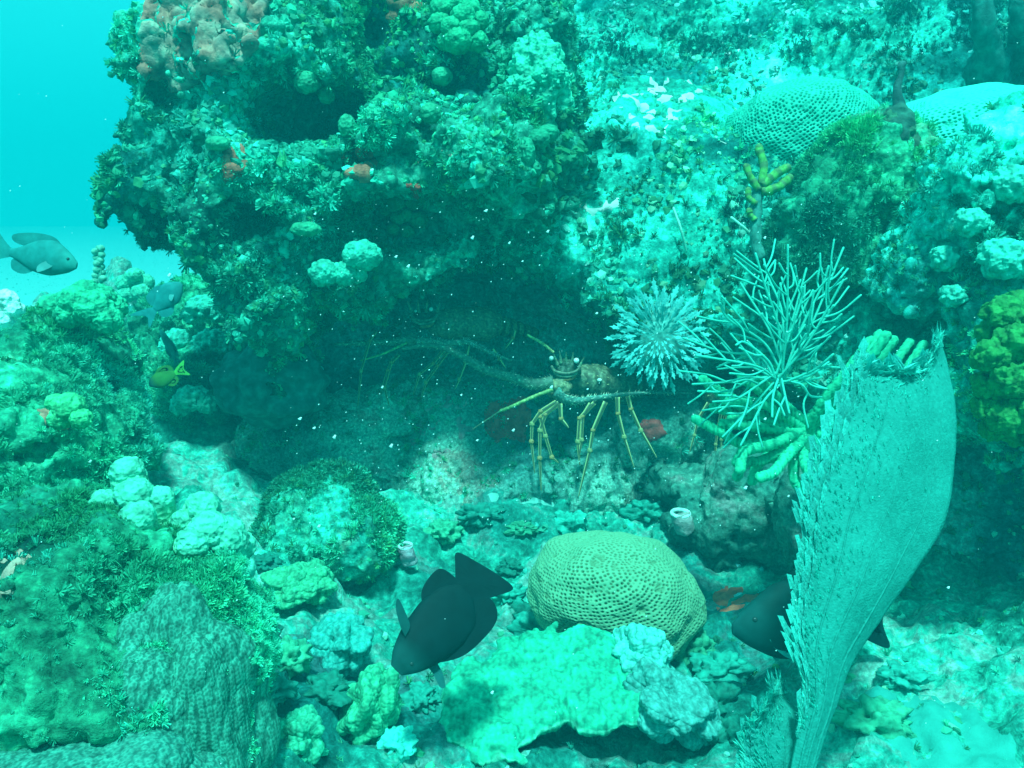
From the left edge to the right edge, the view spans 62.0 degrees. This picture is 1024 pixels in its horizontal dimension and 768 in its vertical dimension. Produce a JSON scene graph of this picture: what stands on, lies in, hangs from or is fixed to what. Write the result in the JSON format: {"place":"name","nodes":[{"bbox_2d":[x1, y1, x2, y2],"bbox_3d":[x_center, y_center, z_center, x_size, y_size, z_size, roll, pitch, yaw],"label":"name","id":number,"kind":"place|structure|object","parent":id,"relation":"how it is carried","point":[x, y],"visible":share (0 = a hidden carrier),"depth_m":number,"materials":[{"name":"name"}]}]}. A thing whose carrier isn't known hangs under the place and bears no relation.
{"place":"outdoors","nodes":[
{"label":"outdoors","id":0,"kind":"place"},
{"bbox_2d":[0,233,77,275],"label":"grey fish","id":1,"kind":"object","parent":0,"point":[44,254],"visible":1,"depth_m":1.76},
{"bbox_2d":[0,0,138,225],"label":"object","id":2,"kind":"structure","parent":0,"point":[49,145],"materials":[{"name":"liquid"}]},
{"bbox_2d":[130,279,182,327],"bbox_3d":[-1.022,-0.231,2.454,0.152,0.142,0.039,0,12,0],"label":"blue fish","id":3,"kind":"object","parent":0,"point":[164,299],"visible":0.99,"depth_m":2.45},
{"bbox_2d":[148,360,189,387],"bbox_3d":[-0.771,-0.022,1.915,0.088,0.056,0.020,-6,13,-25],"label":"yellow tailed fish","id":4,"kind":"object","parent":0,"point":[163,376],"visible":1,"depth_m":1.91},
{"bbox_2d":[159,329,181,365],"bbox_3d":[-0.845,-0.090,2.111,0.049,0.093,0.013,0,12,0],"label":"striped fish","id":5,"kind":"object","parent":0,"point":[171,349],"visible":0.98,"depth_m":2.11},
{"bbox_2d":[391,552,512,687],"bbox_3d":[-0.081,0.309,1.126,0.181,0.148,0.062,-10,16,-39],"label":"black fish","id":6,"kind":"object","parent":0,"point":[451,617],"visible":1,"depth_m":1.12},
{"bbox_2d":[0,226,1023,767],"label":"seabed","id":7,"kind":"structure","parent":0,"point":[990,694],"depth_m":1.57,"materials":[{"name":"sand"}]},
{"bbox_2d":[0,306,162,493],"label":"coral mound","id":8,"kind":"object","parent":7,"relation":"on","point":[18,422],"visible":0.34,"depth_m":1.44,"materials":[{"name":"stone"}]},
{"bbox_2d":[0,289,25,330],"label":"lobed coral","id":9,"kind":"object","parent":8,"relation":"on","point":[12,307],"visible":1,"depth_m":1.49},
{"bbox_2d":[44,392,93,430],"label":"lobed coral","id":10,"kind":"object","parent":8,"relation":"on","point":[67,410],"visible":1,"depth_m":1.26},
{"bbox_2d":[36,279,128,333],"bbox_3d":[-0.833,-0.150,1.641,0.188,0.102,0.124,0,12,0],"label":"lobed coral","id":11,"kind":"object","parent":8,"relation":"on","point":[98,307],"visible":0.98,"depth_m":1.60},
{"bbox_2d":[0,303,168,494],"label":"algae tufts","id":12,"kind":"object","parent":8,"relation":"on","point":[90,383],"visible":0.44,"depth_m":1.58,"materials":[{"name":"plant"}]},
{"bbox_2d":[0,727,229,767],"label":"star coral","id":13,"kind":"object","parent":7,"relation":"on","point":[158,748],"visible":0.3,"depth_m":0.81},
{"bbox_2d":[114,268,154,302],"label":"lobed coral","id":14,"kind":"object","parent":7,"relation":"on","point":[131,284],"visible":0.78,"depth_m":2.97},
{"bbox_2d":[0,478,282,753],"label":"coral mound","id":15,"kind":"object","parent":7,"relation":"on","point":[34,712],"visible":0.41,"depth_m":0.85,"materials":[{"name":"stone"}]},
{"bbox_2d":[0,549,30,597],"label":"encrusting sponge","id":16,"kind":"object","parent":15,"relation":"on","point":[8,570],"visible":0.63,"depth_m":0.91},
{"bbox_2d":[0,478,283,762],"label":"algae tufts","id":17,"kind":"object","parent":15,"relation":"on","point":[151,570],"visible":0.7,"depth_m":0.96,"materials":[{"name":"plant"}]},
{"bbox_2d":[87,456,255,559],"bbox_3d":[-0.449,0.219,1.115,0.224,0.238,0.151,7,14,31],"label":"finger coral","id":18,"kind":"object","parent":15,"relation":"on","point":[138,497],"visible":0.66,"depth_m":1.08},
{"bbox_2d":[113,581,280,767],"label":"star coral","id":19,"kind":"object","parent":15,"relation":"on","point":[208,712],"visible":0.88,"depth_m":0.90},
{"bbox_2d":[122,269,235,434],"bbox_3d":[-0.997,-0.114,2.640,0.496,0.454,0.918,0,12,0],"label":"algae mound","id":20,"kind":"object","parent":7,"relation":"on","point":[135,324],"visible":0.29,"depth_m":2.39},
{"bbox_2d":[91,245,106,283],"bbox_3d":[-1.256,-0.331,2.600,0.050,0.183,0.046,3,12,14],"label":"coral stalk","id":21,"kind":"object","parent":20,"relation":"on","point":[99,271],"visible":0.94,"depth_m":2.59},
{"bbox_2d":[157,328,190,353],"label":"distant coral","id":22,"kind":"object","parent":20,"relation":"on","point":[178,337],"visible":0.4,"depth_m":2.37},
{"bbox_2d":[124,268,238,434],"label":"algae tufts","id":23,"kind":"object","parent":20,"relation":"on","point":[198,325],"visible":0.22,"depth_m":2.30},
{"bbox_2d":[169,385,216,415],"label":"distant coral","id":24,"kind":"object","parent":20,"relation":"on","point":[185,400],"visible":1,"depth_m":2.18},
{"bbox_2d":[179,294,227,324],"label":"distant coral","id":25,"kind":"object","parent":20,"relation":"on","point":[199,307],"visible":0.74,"depth_m":2.47},
{"bbox_2d":[189,328,233,356],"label":"distant coral","id":26,"kind":"object","parent":20,"relation":"on","point":[205,341],"visible":0.94,"depth_m":2.33},
{"bbox_2d":[251,553,281,570],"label":"rubble stone","id":27,"kind":"object","parent":7,"relation":"on","point":[266,562],"visible":0.78,"depth_m":1.54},
{"bbox_2d":[269,672,298,707],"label":"rubble stone","id":28,"kind":"object","parent":7,"relation":"on","point":[283,690],"visible":0.39,"depth_m":1.13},
{"bbox_2d":[279,634,313,679],"bbox_3d":[-0.322,0.390,1.219,0.076,0.058,0.063,0,12,0],"label":"rubble stone","id":29,"kind":"object","parent":7,"relation":"on","point":[297,658],"visible":0.62,"depth_m":1.21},
{"bbox_2d":[260,558,337,609],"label":"star coral","id":30,"kind":"object","parent":7,"relation":"on","point":[295,584],"visible":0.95,"depth_m":1.47},
{"bbox_2d":[279,704,324,764],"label":"star coral","id":31,"kind":"object","parent":7,"relation":"on","point":[302,729],"visible":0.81,"depth_m":1.07},
{"bbox_2d":[254,466,386,582],"bbox_3d":[-0.376,0.278,1.734,0.309,0.241,0.266,0,12,0],"label":"algae mound","id":32,"kind":"object","parent":7,"relation":"on","point":[355,549],"visible":0.48,"depth_m":1.64,"materials":[{"name":"plant"}]},
{"bbox_2d":[247,456,408,584],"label":"algae tufts","id":33,"kind":"object","parent":32,"relation":"on","point":[386,513],"visible":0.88,"depth_m":1.68,"materials":[{"name":"plant"}]},
{"bbox_2d":[303,668,355,709],"bbox_3d":[-0.266,0.432,1.210,0.094,0.040,0.085,0,12,0],"label":"rubble stone","id":34,"kind":"object","parent":7,"relation":"on","point":[329,688],"visible":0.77,"depth_m":1.19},
{"bbox_2d":[307,611,373,676],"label":"star coral","id":35,"kind":"object","parent":7,"relation":"on","point":[341,641],"visible":0.91,"depth_m":1.33},
{"bbox_2d":[336,662,401,744],"bbox_3d":[-0.203,0.459,1.201,0.090,0.134,0.105,0,12,0],"label":"star coral","id":36,"kind":"object","parent":7,"relation":"on","point":[370,712],"visible":0.94,"depth_m":1.17},
{"bbox_2d":[376,725,418,763],"bbox_3d":[-0.158,0.499,1.179,0.062,0.041,0.058,0,12,0],"label":"rubble stone","id":37,"kind":"object","parent":7,"relation":"on","point":[401,740],"visible":0.99,"depth_m":1.17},
{"bbox_2d":[397,541,417,566],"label":"tube sponge","id":38,"kind":"object","parent":7,"relation":"on","point":[408,557],"visible":1,"depth_m":1.68},
{"bbox_2d":[400,681,441,713],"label":"rubble stone","id":39,"kind":"object","parent":7,"relation":"on","point":[419,696],"visible":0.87,"depth_m":1.33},
{"bbox_2d":[423,518,464,544],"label":"rubble stone","id":40,"kind":"object","parent":7,"relation":"on","point":[445,531],"visible":0.94,"depth_m":1.91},
{"bbox_2d":[455,502,505,527],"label":"rubble stone","id":41,"kind":"object","parent":7,"relation":"on","point":[469,514],"visible":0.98,"depth_m":1.92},
{"bbox_2d":[490,582,527,606],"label":"rubble stone","id":42,"kind":"object","parent":7,"relation":"on","point":[516,594],"visible":0.61,"depth_m":1.67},
{"bbox_2d":[494,557,524,575],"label":"rubble stone","id":43,"kind":"object","parent":7,"relation":"on","point":[512,566],"visible":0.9,"depth_m":1.82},
{"bbox_2d":[0,226,1023,767],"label":"turf algae","id":44,"kind":"object","parent":7,"relation":"on","point":[718,640],"visible":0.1,"depth_m":1.45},
{"bbox_2d":[1,226,1023,767],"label":"leafy algae","id":45,"kind":"object","parent":7,"relation":"on","point":[953,630],"visible":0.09,"depth_m":1.44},
{"bbox_2d":[503,520,538,535],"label":"rubble stone","id":46,"kind":"object","parent":7,"relation":"on","point":[520,528],"visible":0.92,"depth_m":1.92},
{"bbox_2d":[506,611,543,635],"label":"rubble stone","id":47,"kind":"object","parent":7,"relation":"on","point":[522,622],"visible":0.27,"depth_m":1.62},
{"bbox_2d":[439,621,641,765],"bbox_3d":[0.056,0.468,1.314,0.353,0.100,0.234,-3,12,-15],"label":"plate coral","id":48,"kind":"object","parent":7,"relation":"on","point":[535,679],"visible":0.91,"depth_m":1.28},
{"bbox_2d":[550,509,587,534],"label":"rubble stone","id":49,"kind":"object","parent":7,"relation":"on","point":[568,522],"visible":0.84,"depth_m":1.92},
{"bbox_2d":[527,530,706,661],"bbox_3d":[0.190,0.393,1.565,0.326,0.241,0.261,0,12,0],"label":"brain coral","id":50,"kind":"object","parent":7,"relation":"on","point":[612,581],"visible":0.82,"depth_m":1.47},
{"bbox_2d":[618,498,666,522],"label":"rubble stone","id":51,"kind":"object","parent":7,"relation":"on","point":[648,510],"visible":0.88,"depth_m":2.01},
{"bbox_2d":[622,656,721,750],"bbox_3d":[0.247,0.487,1.306,0.165,0.128,0.181,0,12,0],"label":"porous coral","id":52,"kind":"object","parent":7,"relation":"on","point":[682,709],"visible":0.89,"depth_m":1.26},
{"bbox_2d":[611,622,674,672],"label":"porous coral","id":53,"kind":"object","parent":52,"relation":"on","point":[634,642],"visible":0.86,"depth_m":1.33},
{"bbox_2d":[675,628,715,669],"bbox_3d":[0.328,0.481,1.558,0.098,0.078,0.096,-10,16,-39],"label":"rubble stone","id":54,"kind":"object","parent":7,"relation":"on","point":[701,642],"visible":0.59,"depth_m":1.53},
{"bbox_2d":[688,649,756,684],"bbox_3d":[0.370,0.498,1.487,0.118,0.054,0.090,0,12,0],"label":"rubble stone","id":55,"kind":"object","parent":7,"relation":"on","point":[717,665],"visible":0.92,"depth_m":1.47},
{"bbox_2d":[706,681,740,716],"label":"rubble stone","id":56,"kind":"object","parent":7,"relation":"on","point":[722,694],"visible":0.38,"depth_m":1.36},
{"bbox_2d":[641,444,806,574],"bbox_3d":[0.529,0.277,1.896,0.312,0.337,0.672,-8,14,-32],"label":"rock mound","id":57,"kind":"object","parent":7,"relation":"on","point":[764,510],"visible":0.57,"depth_m":1.83,"materials":[{"name":"stone"}]},
{"bbox_2d":[670,508,693,535],"bbox_3d":[0.369,0.301,1.853,0.053,0.053,0.049,0,12,0],"label":"tube sponge","id":58,"kind":"object","parent":57,"relation":"on","point":[682,522],"visible":0.99,"depth_m":1.84},
{"bbox_2d":[689,382,758,451],"bbox_3d":[0.548,0.084,2.064,0.364,0.203,0.111,-9,15,-37],"label":"spiny lobster","id":59,"kind":"object","parent":57,"relation":"on","point":[708,398],"visible":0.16,"depth_m":1.99},
{"bbox_2d":[678,239,861,448],"bbox_3d":[0.440,-0.067,1.458,0.309,0.352,0.191,0,12,0],"label":"rod gorgonian","id":60,"kind":"object","parent":57,"relation":"on","point":[781,379],"visible":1,"depth_m":1.44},
{"bbox_2d":[691,329,944,494],"bbox_3d":[0.568,0.060,1.518,0.461,0.321,0.178,-1,12,-6],"label":"finger soft coral","id":61,"kind":"object","parent":57,"relation":"on","point":[780,450],"visible":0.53,"depth_m":1.50},
{"bbox_2d":[707,713,746,747],"bbox_3d":[0.347,0.538,1.299,0.081,0.069,0.079,8,14,33],"label":"rubble stone","id":62,"kind":"object","parent":7,"relation":"on","point":[731,725],"visible":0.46,"depth_m":1.28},
{"bbox_2d":[713,586,758,611],"bbox_3d":[0.464,0.443,1.753,0.116,0.047,0.173,0,12,0],"label":"encrusting sponge","id":63,"kind":"object","parent":7,"relation":"on","point":[722,597],"visible":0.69,"depth_m":1.78},
{"bbox_2d":[732,668,798,767],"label":"sea fan","id":64,"kind":"object","parent":7,"relation":"on","point":[767,738],"visible":0.84,"depth_m":0.95},
{"bbox_2d":[777,321,956,767],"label":"sea fan","id":65,"kind":"object","parent":7,"relation":"on","point":[864,548],"visible":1,"depth_m":1.00},
{"bbox_2d":[831,693,916,738],"bbox_3d":[0.532,0.498,1.253,0.135,0.082,0.080,0,12,0],"label":"rubble stone","id":66,"kind":"object","parent":7,"relation":"on","point":[866,714],"visible":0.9,"depth_m":1.24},
{"bbox_2d":[875,659,934,690],"bbox_3d":[0.619,0.459,1.345,0.078,0.035,0.071,11,16,42],"label":"rubble stone","id":67,"kind":"object","parent":7,"relation":"on","point":[895,674],"visible":1,"depth_m":1.33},
{"bbox_2d":[847,685,1023,767],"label":"pale sand","id":68,"kind":"structure","parent":7,"relation":"on","point":[987,745],"depth_m":1.22,"materials":[{"name":"sand"}]},
{"bbox_2d":[10,3,1017,763],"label":"marine snow","id":69,"kind":"structure","parent":0,"point":[508,339],"depth_m":1.22,"materials":[{"name":"organic detritus particles"},{"name":"water"}]},
{"bbox_2d":[225,0,1023,580],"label":"reef slope","id":70,"kind":"structure","parent":0,"point":[531,300],"depth_m":2.24,"materials":[{"name":"stone"}]},
{"bbox_2d":[94,0,603,396],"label":"coral boulder","id":71,"kind":"object","parent":70,"relation":"on","point":[305,117],"visible":0.48,"depth_m":1.84,"materials":[{"name":"stone"}]},
{"bbox_2d":[136,0,270,92],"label":"encrusting sponge","id":72,"kind":"object","parent":71,"relation":"on","point":[157,55],"visible":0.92,"depth_m":1.80},
{"bbox_2d":[205,136,230,150],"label":"star coral","id":73,"kind":"object","parent":71,"relation":"on","point":[218,143],"visible":1,"depth_m":1.63},
{"bbox_2d":[220,143,247,183],"bbox_3d":[-0.545,-0.435,1.680,0.056,0.081,0.077,0,12,0],"label":"encrusting sponge","id":74,"kind":"object","parent":71,"relation":"on","point":[236,169],"visible":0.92,"depth_m":1.65},
{"bbox_2d":[289,221,321,236],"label":"star coral","id":75,"kind":"object","parent":71,"relation":"on","point":[308,229],"visible":1,"depth_m":1.69},
{"bbox_2d":[293,70,319,94],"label":"star coral","id":76,"kind":"object","parent":71,"relation":"on","point":[305,82],"visible":0.99,"depth_m":1.83},
{"bbox_2d":[307,239,382,286],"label":"knob coral","id":77,"kind":"object","parent":71,"relation":"attached to","point":[362,258],"visible":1,"depth_m":1.71},
{"bbox_2d":[338,114,354,136],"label":"star coral","id":78,"kind":"object","parent":71,"relation":"on","point":[346,122],"visible":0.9,"depth_m":1.71},
{"bbox_2d":[88,0,606,399],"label":"turf algae","id":79,"kind":"object","parent":71,"relation":"on","point":[216,88],"visible":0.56,"depth_m":1.80,"materials":[{"name":"plant"}]},
{"bbox_2d":[341,143,377,182],"bbox_3d":[-0.319,-0.450,1.732,0.094,0.096,0.111,0,12,0],"label":"encrusting sponge","id":80,"kind":"object","parent":71,"relation":"on","point":[362,173],"visible":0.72,"depth_m":1.70},
{"bbox_2d":[379,196,428,238],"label":"knob coral","id":81,"kind":"object","parent":71,"relation":"attached to","point":[398,215],"visible":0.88,"depth_m":1.88},
{"bbox_2d":[385,0,423,27],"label":"encrusting sponge","id":82,"kind":"object","parent":71,"relation":"on","point":[394,7],"visible":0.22,"depth_m":1.98},
{"bbox_2d":[420,102,440,123],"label":"star coral","id":83,"kind":"object","parent":71,"relation":"on","point":[430,112],"visible":1,"depth_m":1.74},
{"bbox_2d":[432,66,452,85],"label":"star coral","id":84,"kind":"object","parent":71,"relation":"on","point":[442,75],"visible":1,"depth_m":1.85},
{"bbox_2d":[426,0,489,54],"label":"lobed coral","id":85,"kind":"object","parent":71,"relation":"on","point":[461,26],"visible":0.99,"depth_m":1.81},
{"bbox_2d":[516,123,558,177],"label":"knob coral","id":86,"kind":"object","parent":71,"relation":"attached to","point":[543,136],"visible":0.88,"depth_m":1.68},
{"bbox_2d":[504,30,574,127],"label":"coral column","id":87,"kind":"structure","parent":71,"relation":"attached to","point":[538,57],"depth_m":1.75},
{"bbox_2d":[231,357,730,514],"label":"cave bank","id":88,"kind":"structure","parent":70,"relation":"on","point":[464,456],"depth_m":2.09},
{"bbox_2d":[209,344,330,429],"bbox_3d":[-0.576,-0.004,2.047,0.282,0.225,0.183,0,12,0],"label":"vase sponge","id":89,"kind":"object","parent":88,"relation":"on","point":[242,389],"visible":0.81,"depth_m":1.99},
{"bbox_2d":[335,300,539,405],"bbox_3d":[-0.138,-0.087,2.132,0.569,0.253,0.244,-6,13,-25],"label":"spiny lobster","id":90,"kind":"object","parent":88,"relation":"on","point":[467,325],"visible":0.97,"depth_m":2.14},
{"bbox_2d":[409,394,473,458],"bbox_3d":[-0.186,0.104,2.134,0.188,0.151,0.134,0,12,0],"label":"coralline crust","id":91,"kind":"object","parent":88,"relation":"on","point":[459,425],"visible":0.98,"depth_m":2.12},
{"bbox_2d":[233,358,723,508],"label":"algae tufts","id":92,"kind":"object","parent":88,"relation":"on","point":[407,471],"visible":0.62,"depth_m":2.11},
{"bbox_2d":[484,396,530,442],"bbox_3d":[-0.013,0.089,2.118,0.138,0.113,0.085,3,12,13],"label":"encrusting sponge","id":93,"kind":"object","parent":88,"relation":"on","point":[520,422],"visible":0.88,"depth_m":2.11},
{"bbox_2d":[401,334,694,496],"bbox_3d":[0.119,0.062,2.002,0.718,0.357,0.266,-3,12,-15],"label":"spiny lobster","id":94,"kind":"object","parent":88,"relation":"on","point":[603,383],"visible":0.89,"depth_m":1.96},
{"bbox_2d":[640,419,666,442],"bbox_3d":[0.335,0.112,2.028,0.080,0.064,0.028,1,12,5],"label":"encrusting sponge","id":95,"kind":"object","parent":88,"relation":"attached to","point":[652,428],"visible":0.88,"depth_m":2.02},
{"bbox_2d":[603,278,712,394],"bbox_3d":[0.332,-0.106,1.911,0.189,0.262,0.181,11,16,41],"label":"spiky rosette","id":96,"kind":"object","parent":88,"relation":"on","point":[664,347],"visible":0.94,"depth_m":1.91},
{"bbox_2d":[222,0,1023,580],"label":"turf algae","id":97,"kind":"object","parent":70,"relation":"on","point":[609,260],"visible":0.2,"depth_m":2.06,"materials":[{"name":"plant"}]},
{"bbox_2d":[580,29,751,215],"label":"white sand","id":98,"kind":"structure","parent":70,"relation":"on","point":[642,107],"depth_m":2.21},
{"bbox_2d":[663,257,741,379],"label":"reef spur","id":99,"kind":"structure","parent":70,"relation":"on","point":[712,299],"depth_m":1.96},
{"bbox_2d":[669,245,745,379],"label":"algae tufts","id":100,"kind":"object","parent":99,"relation":"on","point":[739,274],"visible":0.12,"depth_m":1.96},
{"bbox_2d":[511,0,1009,305],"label":"dark weed","id":101,"kind":"object","parent":70,"relation":"on","point":[893,10],"visible":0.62,"depth_m":2.55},
{"bbox_2d":[743,143,793,260],"bbox_3d":[0.509,-0.362,1.698,0.094,0.229,0.055,-4,13,-19],"label":"yellow tipped stalk","id":102,"kind":"object","parent":70,"relation":"on","point":[761,183],"visible":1,"depth_m":1.69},
{"bbox_2d":[724,76,879,162],"bbox_3d":[0.736,-0.628,2.153,0.393,0.290,0.324,0,12,0],"label":"brain coral","id":103,"kind":"object","parent":70,"relation":"on","point":[809,108],"visible":0.5,"depth_m":2.02},
{"bbox_2d":[757,105,938,300],"bbox_3d":[0.718,-0.392,1.853,0.372,0.413,0.328,0,12,0],"label":"algae mound","id":104,"kind":"object","parent":70,"relation":"on","point":[894,166],"visible":0.44,"depth_m":1.74,"materials":[{"name":"plant"}]},
{"bbox_2d":[751,100,945,299],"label":"algae tufts","id":105,"kind":"object","parent":104,"relation":"on","point":[849,131],"visible":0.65,"depth_m":1.74,"materials":[{"name":"plant"}]},
{"bbox_2d":[881,60,921,146],"bbox_3d":[0.801,-0.567,1.767,0.107,0.206,0.081,0,12,0],"label":"knobbed sponge","id":106,"kind":"object","parent":104,"relation":"on","point":[899,111],"visible":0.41,"depth_m":1.76},
{"bbox_2d":[861,91,1023,473],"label":"coral mound","id":107,"kind":"object","parent":70,"relation":"on","point":[912,294],"visible":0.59,"depth_m":1.52,"materials":[{"name":"stone"}]},
{"bbox_2d":[858,89,1023,474],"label":"algae tufts","id":108,"kind":"object","parent":107,"relation":"on","point":[1002,231],"visible":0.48,"depth_m":1.50,"materials":[{"name":"plant"}]},
{"bbox_2d":[929,245,967,272],"bbox_3d":[0.778,-0.221,1.511,0.068,0.051,0.056,0,12,0],"label":"coral nub","id":109,"kind":"object","parent":107,"relation":"attached to","point":[946,258],"visible":1,"depth_m":1.50},
{"bbox_2d":[938,284,968,307],"bbox_3d":[0.768,-0.151,1.472,0.060,0.041,0.047,0,12,0],"label":"coral nub","id":110,"kind":"object","parent":107,"relation":"on","point":[955,296],"visible":0.95,"depth_m":1.46},
{"bbox_2d":[906,82,1023,140],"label":"brain coral","id":111,"kind":"object","parent":107,"relation":"on","point":[947,108],"visible":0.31,"depth_m":1.90},
{"bbox_2d":[953,207,996,237],"bbox_3d":[0.792,-0.275,1.452,0.073,0.052,0.058,0,12,0],"label":"coral nub","id":112,"kind":"object","parent":107,"relation":"attached to","point":[970,222],"visible":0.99,"depth_m":1.44},
{"bbox_2d":[968,289,1023,447],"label":"mustard coral","id":113,"kind":"object","parent":107,"relation":"on","point":[996,359],"visible":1,"depth_m":1.27},
{"bbox_2d":[975,237,1023,279],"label":"coral nub","id":114,"kind":"object","parent":107,"relation":"attached to","point":[1002,259],"visible":1,"depth_m":1.39},
{"bbox_2d":[990,164,1023,204],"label":"coral nub","id":115,"kind":"object","parent":107,"relation":"attached to","point":[1007,186],"visible":0.97,"depth_m":1.42},
{"bbox_2d":[961,0,1015,85],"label":"trunk sponge","id":116,"kind":"object","parent":70,"relation":"on","point":[989,59],"visible":0.88,"depth_m":2.08},
{"bbox_2d":[1006,0,1023,74],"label":"trunk sponge","id":117,"kind":"object","parent":70,"relation":"on","point":[1015,49],"visible":0.94,"depth_m":2.09},
{"bbox_2d":[731,569,889,660],"bbox_3d":[0.475,0.370,1.348,0.274,0.164,0.057,-3,12,-12],"label":"black fish","id":118,"kind":"object","parent":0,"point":[756,624],"visible":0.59,"depth_m":1.31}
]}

